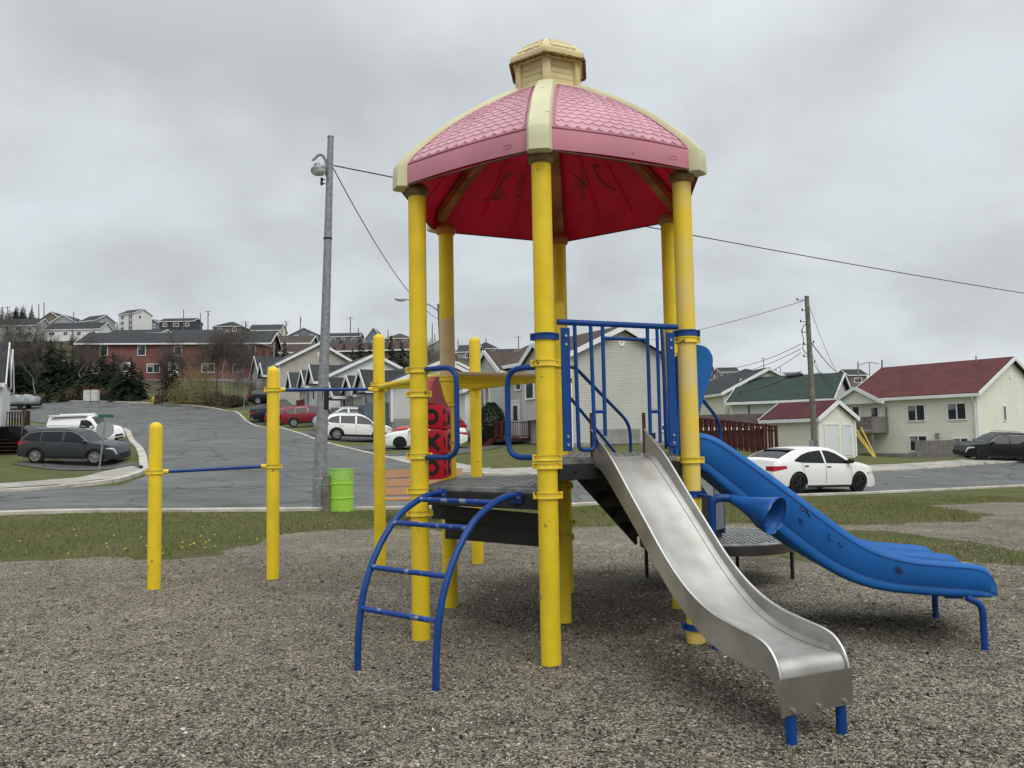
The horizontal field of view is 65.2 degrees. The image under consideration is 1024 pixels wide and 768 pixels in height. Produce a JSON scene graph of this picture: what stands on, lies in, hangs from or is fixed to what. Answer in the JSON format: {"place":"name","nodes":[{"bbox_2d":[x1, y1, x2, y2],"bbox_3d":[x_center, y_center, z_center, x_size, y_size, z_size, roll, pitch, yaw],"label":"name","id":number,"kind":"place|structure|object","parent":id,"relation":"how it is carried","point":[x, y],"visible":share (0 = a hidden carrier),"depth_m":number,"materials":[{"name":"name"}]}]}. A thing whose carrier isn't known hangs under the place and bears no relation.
{"place":"outdoors","nodes":[
{"label":"outdoors","id":0,"kind":"place"},
{"bbox_2d":[0,466,139,487],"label":"pavement","id":1,"kind":"structure","parent":0,"point":[117,472],"depth_m":24.46,"materials":[{"name":"concrete"}]},
{"bbox_2d":[10,459,141,469],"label":"driveway","id":2,"kind":"structure","parent":0,"point":[81,464],"depth_m":36.20,"materials":[{"name":"grey asphalt"}]},
{"bbox_2d":[17,425,130,464],"bbox_3d":[-20.380,2.812,37.347,4.542,1.640,2.167,1,1,-2],"label":"parked car","id":3,"kind":"object","parent":2,"relation":"on","point":[39,445],"visible":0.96,"depth_m":36.50,"materials":[{"name":"grey paint"}]},
{"bbox_2d":[10,401,470,491],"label":"side street","id":4,"kind":"structure","parent":0,"point":[198,437],"depth_m":42.09,"materials":[{"name":"grey asphalt"}]},
{"bbox_2d":[10,394,42,408],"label":"covered boat","id":5,"kind":"object","parent":4,"relation":"on","point":[21,401],"visible":0.83,"depth_m":91.35,"materials":[{"name":"silver fabric"}]},
{"bbox_2d":[46,413,124,439],"bbox_3d":[-28.506,2.974,53.354,4.790,1.990,2.101,-2,2,5],"label":"panel van","id":6,"kind":"object","parent":4,"relation":"on","point":[91,421],"visible":0.44,"depth_m":52.84,"materials":[{"name":"white paint"}]},
{"bbox_2d":[123,428,147,467],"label":"kerb","id":7,"kind":"structure","parent":4,"relation":"on","point":[141,454],"depth_m":41.86,"materials":[{"name":"concrete"}]},
{"bbox_2d":[235,404,266,410],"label":"driveway","id":8,"kind":"structure","parent":0,"point":[253,406],"depth_m":83.20,"materials":[{"name":"grey asphalt"}]},
{"bbox_2d":[247,388,266,403],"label":"parked car","id":9,"kind":"object","parent":8,"relation":"on","point":[260,394],"visible":0.46,"depth_m":84.84,"materials":[{"name":"black paint"}]},
{"bbox_2d":[286,423,311,427],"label":"driveway","id":10,"kind":"structure","parent":0,"point":[308,425],"depth_m":67.87,"materials":[{"name":"grey asphalt"}]},
{"bbox_2d":[281,405,331,426],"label":"parked car","id":11,"kind":"object","parent":10,"relation":"on","point":[294,416],"visible":0.59,"depth_m":65.86,"materials":[{"name":"red paint"}]},
{"bbox_2d":[300,430,330,436],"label":"driveway","id":12,"kind":"structure","parent":0,"point":[310,432],"depth_m":55.41,"materials":[{"name":"grey asphalt"}]},
{"bbox_2d":[312,405,364,426],"bbox_3d":[-12.305,2.467,58.898,4.635,1.763,2.167,0,2,-20],"label":"parked car","id":13,"kind":"object","parent":12,"relation":"on","point":[349,408],"visible":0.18,"depth_m":58.37,"materials":[{"name":"silver metal"}]},
{"bbox_2d":[313,436,372,441],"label":"driveway","id":14,"kind":"structure","parent":0,"point":[351,439],"depth_m":53.51,"materials":[{"name":"grey asphalt"}]},
{"bbox_2d":[328,412,391,439],"bbox_3d":[-10.124,2.770,52.395,4.635,1.763,2.167,3,-1,-16],"label":"parked car","id":15,"kind":"object","parent":14,"relation":"on","point":[349,424],"visible":0.69,"depth_m":51.47,"materials":[{"name":"white paint"}]},
{"bbox_2d":[385,447,499,456],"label":"driveway","id":16,"kind":"structure","parent":0,"point":[464,450],"depth_m":41.03,"materials":[{"name":"grey asphalt"}]},
{"bbox_2d":[385,428,467,448],"bbox_3d":[-4.801,2.795,44.384,4.685,1.459,2.100,-1,-1,-4],"label":"parked car","id":17,"kind":"object","parent":16,"relation":"on","point":[399,439],"visible":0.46,"depth_m":43.44,"materials":[{"name":"white paint"}]},
{"bbox_2d":[0,340,1023,767],"bbox_3d":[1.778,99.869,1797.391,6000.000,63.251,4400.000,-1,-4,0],"label":"ground","id":18,"kind":"structure","parent":0,"point":[1002,524],"depth_m":5.25,"materials":[{"name":"grey gravel"}]},
{"bbox_2d":[0,308,26,389],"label":"bare tree","id":19,"kind":"object","parent":18,"relation":"on","point":[3,325],"visible":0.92,"depth_m":109.42,"materials":[{"name":"plant"}]},
{"bbox_2d":[0,341,29,454],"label":"house","id":20,"kind":"structure","parent":18,"relation":"on","point":[7,387],"depth_m":44.26,"materials":[{"name":"white"}]},
{"bbox_2d":[0,425,40,451],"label":"parked car","id":21,"kind":"object","parent":18,"relation":"on","point":[11,434],"visible":0.38,"depth_m":42.61,"materials":[{"name":"black paint"}]},
{"bbox_2d":[0,318,49,341],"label":"house","id":22,"kind":"structure","parent":18,"relation":"on","point":[44,320],"depth_m":228.18,"materials":[{"name":"grey"}]},
{"bbox_2d":[11,357,39,395],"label":"spruce","id":23,"kind":"object","parent":18,"relation":"on","point":[23,383],"visible":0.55,"depth_m":108.32,"materials":[{"name":"green plant"}]},
{"bbox_2d":[0,304,60,350],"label":"bare tree","id":24,"kind":"object","parent":18,"relation":"on","point":[37,333],"visible":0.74,"depth_m":121.42,"materials":[{"name":"brown plant"}]},
{"bbox_2d":[14,345,49,392],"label":"bare tree","id":25,"kind":"object","parent":18,"relation":"on","point":[33,366],"visible":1,"depth_m":104.04,"materials":[{"name":"plant"}]},
{"bbox_2d":[18,347,45,391],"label":"spruce","id":26,"kind":"object","parent":18,"relation":"on","point":[28,375],"visible":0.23,"depth_m":113.07,"materials":[{"name":"green plant"}]},
{"bbox_2d":[26,339,65,392],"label":"spruce","id":27,"kind":"object","parent":18,"relation":"on","point":[39,382],"visible":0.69,"depth_m":109.80,"materials":[{"name":"green plant"}]},
{"bbox_2d":[37,377,57,402],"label":"spruce","id":28,"kind":"object","parent":18,"relation":"on","point":[46,396],"visible":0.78,"depth_m":98.02,"materials":[{"name":"green plant"}]},
{"bbox_2d":[46,342,71,390],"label":"spruce","id":29,"kind":"object","parent":18,"relation":"on","point":[59,364],"visible":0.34,"depth_m":112.27,"materials":[{"name":"green plant"}]},
{"bbox_2d":[0,307,117,329],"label":"wood","id":30,"kind":"object","parent":18,"relation":"on","point":[14,313],"visible":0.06,"depth_m":304.30,"materials":[{"name":"green wood"}]},
{"bbox_2d":[50,315,80,323],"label":"house","id":31,"kind":"structure","parent":18,"relation":"on","point":[64,319],"depth_m":264.26,"materials":[{"name":"silver metal"}]},
{"bbox_2d":[56,350,86,389],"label":"spruce","id":32,"kind":"object","parent":18,"relation":"on","point":[70,368],"visible":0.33,"depth_m":109.90,"materials":[{"name":"green plant"}]},
{"bbox_2d":[0,465,147,491],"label":"kerb","id":33,"kind":"structure","parent":18,"relation":"on","point":[137,473],"depth_m":23.37,"materials":[{"name":"concrete"}]},
{"bbox_2d":[43,322,113,340],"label":"house","id":34,"kind":"structure","parent":18,"relation":"on","point":[62,330],"depth_m":225.74,"materials":[{"name":"white"}]},
{"bbox_2d":[63,355,96,390],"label":"spruce","id":35,"kind":"object","parent":18,"relation":"on","point":[74,378],"visible":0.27,"depth_m":107.88,"materials":[{"name":"green plant"}]},
{"bbox_2d":[71,361,103,395],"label":"spruce","id":36,"kind":"object","parent":18,"relation":"on","point":[88,378],"visible":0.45,"depth_m":101.82,"materials":[{"name":"green plant"}]},
{"bbox_2d":[70,339,108,381],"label":"bare tree","id":37,"kind":"object","parent":18,"relation":"on","point":[87,353],"visible":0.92,"depth_m":106.65,"materials":[{"name":"plant"}]},
{"bbox_2d":[78,314,116,329],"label":"house","id":38,"kind":"structure","parent":18,"relation":"on","point":[108,319],"depth_m":263.85,"materials":[{"name":"silver metal"}]},
{"bbox_2d":[83,346,116,391],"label":"spruce","id":39,"kind":"object","parent":18,"relation":"on","point":[101,373],"visible":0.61,"depth_m":103.17,"materials":[{"name":"green plant"}]},
{"bbox_2d":[96,414,113,471],"bbox_3d":[-14.471,2.277,28.426,0.566,2.382,0.108,-1,-4,-5],"label":"stop sign","id":40,"kind":"object","parent":18,"relation":"on","point":[104,429],"visible":0.86,"depth_m":28.46,"materials":[{"name":"metal"}]},
{"bbox_2d":[102,350,120,390],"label":"spruce","id":41,"kind":"object","parent":18,"relation":"on","point":[113,366],"visible":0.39,"depth_m":104.14,"materials":[{"name":"green plant"}]},
{"bbox_2d":[100,366,143,400],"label":"spruce","id":42,"kind":"object","parent":18,"relation":"on","point":[127,389],"visible":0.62,"depth_m":97.61,"materials":[{"name":"green plant"}]},
{"bbox_2d":[105,356,150,402],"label":"spruce","id":43,"kind":"object","parent":18,"relation":"on","point":[135,382],"visible":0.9,"depth_m":97.44,"materials":[{"name":"green plant"}]},
{"bbox_2d":[117,309,152,329],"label":"house","id":44,"kind":"structure","parent":18,"relation":"on","point":[141,319],"depth_m":266.81,"materials":[{"name":"white"}]},
{"bbox_2d":[109,329,170,332],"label":"house","id":45,"kind":"structure","parent":18,"relation":"on","point":[145,331],"depth_m":229.47,"materials":[{"name":"beige"}]},
{"bbox_2d":[150,353,183,392],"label":"bare tree","id":46,"kind":"object","parent":18,"relation":"on","point":[163,368],"visible":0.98,"depth_m":96.40,"materials":[{"name":"grey plant"}]},
{"bbox_2d":[151,386,188,403],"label":"bush","id":47,"kind":"object","parent":18,"relation":"on","point":[162,398],"visible":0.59,"depth_m":92.68,"materials":[{"name":"plant"}]},
{"bbox_2d":[147,333,194,391],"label":"bare tree","id":48,"kind":"object","parent":18,"relation":"on","point":[176,358],"visible":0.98,"depth_m":96.65,"materials":[{"name":"grey plant"}]},
{"bbox_2d":[74,333,281,382],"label":"brick building","id":49,"kind":"structure","parent":18,"relation":"on","point":[137,347],"depth_m":120.53,"materials":[{"name":"brick"}]},
{"bbox_2d":[158,318,203,331],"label":"house","id":50,"kind":"structure","parent":18,"relation":"on","point":[171,324],"depth_m":260.09,"materials":[{"name":"black"}]},
{"bbox_2d":[162,362,232,403],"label":"bush","id":51,"kind":"object","parent":18,"relation":"on","point":[194,389],"visible":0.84,"depth_m":91.59,"materials":[{"name":"green plant"}]},
{"bbox_2d":[171,329,228,332],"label":"house","id":52,"kind":"structure","parent":18,"relation":"on","point":[195,331],"depth_m":224.59,"materials":[{"name":"beige"}]},
{"bbox_2d":[186,336,224,399],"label":"bare tree","id":53,"kind":"object","parent":18,"relation":"on","point":[199,362],"visible":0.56,"depth_m":97.20,"materials":[{"name":"brown plant"}]},
{"bbox_2d":[187,340,233,393],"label":"bare tree","id":54,"kind":"object","parent":18,"relation":"on","point":[214,369],"visible":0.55,"depth_m":95.11,"materials":[{"name":"brown plant"}]},
{"bbox_2d":[197,388,242,405],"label":"bush","id":55,"kind":"object","parent":18,"relation":"on","point":[212,398],"visible":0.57,"depth_m":89.43,"materials":[{"name":"plant"}]},
{"bbox_2d":[197,328,252,392],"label":"bare tree","id":56,"kind":"object","parent":18,"relation":"on","point":[217,341],"visible":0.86,"depth_m":92.50,"materials":[{"name":"brown plant"}]},
{"bbox_2d":[211,322,250,332],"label":"house","id":57,"kind":"structure","parent":18,"relation":"on","point":[228,325],"depth_m":253.96,"materials":[{"name":"beige"}]},
{"bbox_2d":[204,321,259,395],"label":"bare tree","id":58,"kind":"object","parent":18,"relation":"on","point":[243,333],"visible":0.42,"depth_m":95.44,"materials":[{"name":"brown plant"}]},
{"bbox_2d":[213,394,250,406],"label":"bush","id":59,"kind":"object","parent":18,"relation":"on","point":[235,402],"visible":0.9,"depth_m":87.29,"materials":[{"name":"brown plant"}]},
{"bbox_2d":[204,329,262,398],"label":"bare tree","id":60,"kind":"object","parent":18,"relation":"on","point":[249,359],"visible":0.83,"depth_m":92.61,"materials":[{"name":"brown plant"}]},
{"bbox_2d":[229,368,259,406],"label":"bare tree","id":61,"kind":"object","parent":18,"relation":"on","point":[252,386],"visible":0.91,"depth_m":85.82,"materials":[{"name":"grey wood"}]},
{"bbox_2d":[249,324,287,335],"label":"house","id":62,"kind":"structure","parent":18,"relation":"on","point":[273,327],"depth_m":265.67,"materials":[{"name":"beige"}]},
{"bbox_2d":[278,335,317,355],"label":"house","id":63,"kind":"structure","parent":18,"relation":"on","point":[299,339],"depth_m":135.01,"materials":[{"name":"beige"}]},
{"bbox_2d":[250,342,351,404],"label":"house","id":64,"kind":"structure","parent":18,"relation":"on","point":[299,360],"depth_m":86.31,"materials":[{"name":"grey"}]},
{"bbox_2d":[323,475,331,511],"bbox_3d":[-3.845,2.328,16.684,0.208,0.860,0.156,-1,-4,0],"label":"wooden post","id":65,"kind":"object","parent":18,"relation":"on","point":[326,492],"visible":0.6,"depth_m":16.62,"materials":[{"name":"grey wood"}]},
{"bbox_2d":[327,468,353,511],"bbox_3d":[-3.616,2.238,16.890,0.556,0.890,0.556,-1,-4,0],"label":"litter barrel","id":66,"kind":"object","parent":18,"relation":"on","point":[342,490],"visible":0.88,"depth_m":16.66,"materials":[{"name":"green paint"}]},
{"bbox_2d":[284,354,402,410],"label":"house","id":67,"kind":"structure","parent":18,"relation":"on","point":[308,378],"depth_m":71.32,"materials":[{"name":"white"}]},
{"bbox_2d":[330,333,363,340],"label":"house","id":68,"kind":"structure","parent":18,"relation":"on","point":[342,336],"depth_m":251.94,"materials":[{"name":"beige"}]},
{"bbox_2d":[278,342,429,366],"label":"long building","id":69,"kind":"structure","parent":18,"relation":"on","point":[347,351],"depth_m":126.66,"materials":[{"name":"beige"}]},
{"bbox_2d":[328,360,468,428],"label":"house","id":70,"kind":"structure","parent":18,"relation":"on","point":[397,407],"depth_m":59.49,"materials":[{"name":"grey"}]},
{"bbox_2d":[385,468,462,500],"bbox_3d":[-1.673,2.128,14.549,1.638,1.159,0.679,0,-4,-11],"label":"park bench","id":71,"kind":"object","parent":18,"relation":"on","point":[400,485],"visible":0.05,"depth_m":14.74,"materials":[{"name":"orange wood"}]},
{"bbox_2d":[459,369,469,434],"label":"house","id":72,"kind":"structure","parent":18,"relation":"on","point":[464,401],"depth_m":55.16,"materials":[{"name":"beige"}]},
{"bbox_2d":[481,402,504,443],"bbox_3d":[-1.211,2.286,47.145,1.996,2.484,1.962,-1,-4,0],"label":"bush","id":73,"kind":"object","parent":18,"relation":"on","point":[486,413],"visible":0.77,"depth_m":46.75,"materials":[{"name":"green plant"}]},
{"bbox_2d":[0,541,1023,767],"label":"gravel chips","id":74,"kind":"object","parent":18,"relation":"on","point":[930,739],"visible":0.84,"depth_m":4.33,"materials":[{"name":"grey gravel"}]},
{"bbox_2d":[0,542,1023,767],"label":"pale stones","id":75,"kind":"object","parent":18,"relation":"on","point":[384,726],"visible":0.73,"depth_m":4.27,"materials":[{"name":"grey stone"}]},
{"bbox_2d":[53,401,1023,475],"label":"kerb","id":76,"kind":"structure","parent":18,"relation":"on","point":[464,472],"depth_m":43.33,"materials":[{"name":"concrete"}]},
{"bbox_2d":[145,38,997,745],"bbox_3d":[0.292,-0.250,6.979,4.684,4.650,6.451,2,-5,-41],"label":"play structure","id":77,"kind":"object","parent":18,"relation":"on","point":[549,156],"visible":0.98,"depth_m":5.34,"materials":[{"name":"yellow metal"}]},
{"bbox_2d":[480,327,663,446],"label":"house","id":78,"kind":"structure","parent":18,"relation":"on","point":[626,378],"depth_m":44.74,"materials":[{"name":"grey"}]},
{"bbox_2d":[511,400,520,437],"bbox_3d":[0.203,2.081,47.486,0.100,2.250,1.150,1,-5,-30],"label":"door","id":79,"kind":"structure","parent":78,"relation":"in","point":[515,404],"depth_m":47.38,"materials":[{"name":"white glass"}]},
{"bbox_2d":[524,383,534,399],"bbox_3d":[0.988,0.191,45.078,0.072,1.390,0.990,1,-5,-30],"label":"window","id":80,"kind":"structure","parent":78,"relation":"in","point":[529,388],"depth_m":45.03,"materials":[{"name":"white glass"}]},
{"bbox_2d":[714,367,738,377],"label":"house","id":81,"kind":"structure","parent":18,"relation":"on","point":[721,371],"depth_m":306.97,"materials":[{"name":"silver metal"}]},
{"bbox_2d":[699,418,777,452],"bbox_3d":[13.490,3.139,48.389,0.100,2.481,5.574,3,-5,-43],"label":"board fence","id":82,"kind":"object","parent":18,"relation":"on","point":[740,445],"visible":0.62,"depth_m":47.95,"materials":[{"name":"red paint"}]},
{"bbox_2d":[700,367,785,414],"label":"house","id":83,"kind":"structure","parent":18,"relation":"on","point":[719,389],"depth_m":72.34,"materials":[{"name":"beige"}]},
{"bbox_2d":[725,372,850,413],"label":"house","id":84,"kind":"structure","parent":18,"relation":"on","point":[766,399],"depth_m":67.33,"materials":[{"name":"green"}]},
{"bbox_2d":[786,296,817,446],"bbox_3d":[16.480,-0.100,45.609,1.701,9.914,0.427,-1,-4,0],"label":"utility pole","id":85,"kind":"object","parent":18,"relation":"on","point":[813,441],"visible":0.98,"depth_m":45.52,"materials":[{"name":"brown wood"}]},
{"bbox_2d":[758,400,859,457],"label":"garden shed","id":86,"kind":"structure","parent":18,"relation":"on","point":[837,420],"depth_m":51.31,"materials":[{"name":"beige wood"}]},
{"bbox_2d":[823,423,840,453],"bbox_3d":[20.246,3.524,50.542,1.650,2.100,0.100,2,-5,-35],"label":"door","id":87,"kind":"structure","parent":86,"relation":"in","point":[832,440],"depth_m":50.58,"materials":[{"name":"white wood"}]},
{"bbox_2d":[842,424,852,455],"bbox_3d":[21.600,3.589,51.473,1.000,2.050,0.100,2,-5,-35],"label":"door","id":88,"kind":"structure","parent":86,"relation":"in","point":[846,428],"depth_m":51.48,"materials":[{"name":"white"}]},
{"bbox_2d":[838,369,868,387],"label":"house","id":89,"kind":"structure","parent":18,"relation":"on","point":[851,374],"depth_m":190.46,"materials":[{"name":"beige"}]},
{"bbox_2d":[834,356,1023,457],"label":"house","id":90,"kind":"structure","parent":18,"relation":"on","point":[899,411],"depth_m":58.07,"materials":[{"name":"beige"}]},
{"bbox_2d":[906,404,925,421],"bbox_3d":[29.144,2.085,57.684,0.072,1.240,1.340,2,-5,-37],"label":"window","id":91,"kind":"structure","parent":90,"relation":"in","point":[915,412],"depth_m":57.67,"materials":[{"name":"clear glass"}]},
{"bbox_2d":[909,435,927,451],"bbox_3d":[29.213,4.276,57.492,0.072,1.190,1.340,2,-5,-37],"label":"window","id":92,"kind":"structure","parent":90,"relation":"in","point":[912,438],"depth_m":57.74,"materials":[{"name":"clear glass"}]},
{"bbox_2d":[946,402,967,420],"bbox_3d":[30.826,1.901,55.453,0.072,1.240,1.340,2,-5,-37],"label":"window","id":93,"kind":"structure","parent":90,"relation":"in","point":[958,410],"depth_m":55.43,"materials":[{"name":"black glass"}]},
{"bbox_2d":[915,440,959,457],"bbox_3d":[29.590,4.550,55.322,2.947,1.329,1.026,-1,-4,-1],"label":"fence","id":94,"kind":"object","parent":18,"relation":"on","point":[924,450],"visible":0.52,"depth_m":55.31,"materials":[{"name":"grey wood"}]},
{"bbox_2d":[0,462,1023,510],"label":"road","id":95,"kind":"structure","parent":0,"point":[930,478],"depth_m":21.22,"materials":[{"name":"grey asphalt"}]},
{"bbox_2d":[311,135,333,506],"bbox_3d":[-4.111,-1.250,17.368,0.487,8.502,0.452,-1,-4,0],"label":"street lamp","id":96,"kind":"object","parent":95,"relation":"on","point":[321,432],"visible":0.91,"depth_m":17.34,"materials":[{"name":"metal"}]},
{"bbox_2d":[333,165,1021,292],"bbox_3d":[17.344,-3.821,28.961,48.214,1.238,0.027,1,-4,-28],"label":"overhead cable","id":97,"kind":"object","parent":96,"relation":"attached to","point":[743,244],"visible":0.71,"depth_m":24.33,"materials":[{"name":"black plastic"}]},
{"bbox_2d":[0,484,1023,515],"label":"kerb","id":98,"kind":"structure","parent":95,"relation":"on","point":[102,510],"depth_m":16.23,"materials":[{"name":"concrete"}]},
{"bbox_2d":[747,446,874,493],"bbox_3d":[9.740,2.773,26.249,4.555,1.453,2.101,3,-4,-27],"label":"parked car","id":99,"kind":"object","parent":95,"relation":"on","point":[796,469],"visible":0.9,"depth_m":25.33,"materials":[{"name":"white paint"}]},
{"bbox_2d":[953,430,1023,459],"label":"parked car","id":100,"kind":"object","parent":95,"relation":"on","point":[986,446],"visible":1,"depth_m":46.93,"materials":[{"name":"black paint"}]},
{"bbox_2d":[0,494,1023,563],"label":"grass","id":101,"kind":"structure","parent":0,"point":[967,498],"depth_m":13.72,"materials":[{"name":"green plant"}]},
{"bbox_2d":[0,0,1023,377],"label":"sky","id":102,"kind":"structure","parent":0,"point":[156,156],"materials":[{"name":"grey"}]},
{"bbox_2d":[391,456,1022,472],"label":"pavement","id":103,"kind":"structure","parent":0,"point":[464,467],"depth_m":42.86,"materials":[{"name":"concrete"}]},
{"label":"driveway","id":104,"kind":"structure","parent":0,"visible":0},
{"bbox_2d":[249,399,295,421],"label":"pickup truck","id":105,"kind":"object","parent":104,"relation":"on","point":[257,413],"visible":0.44,"depth_m":73.47,"materials":[{"name":"black paint"}]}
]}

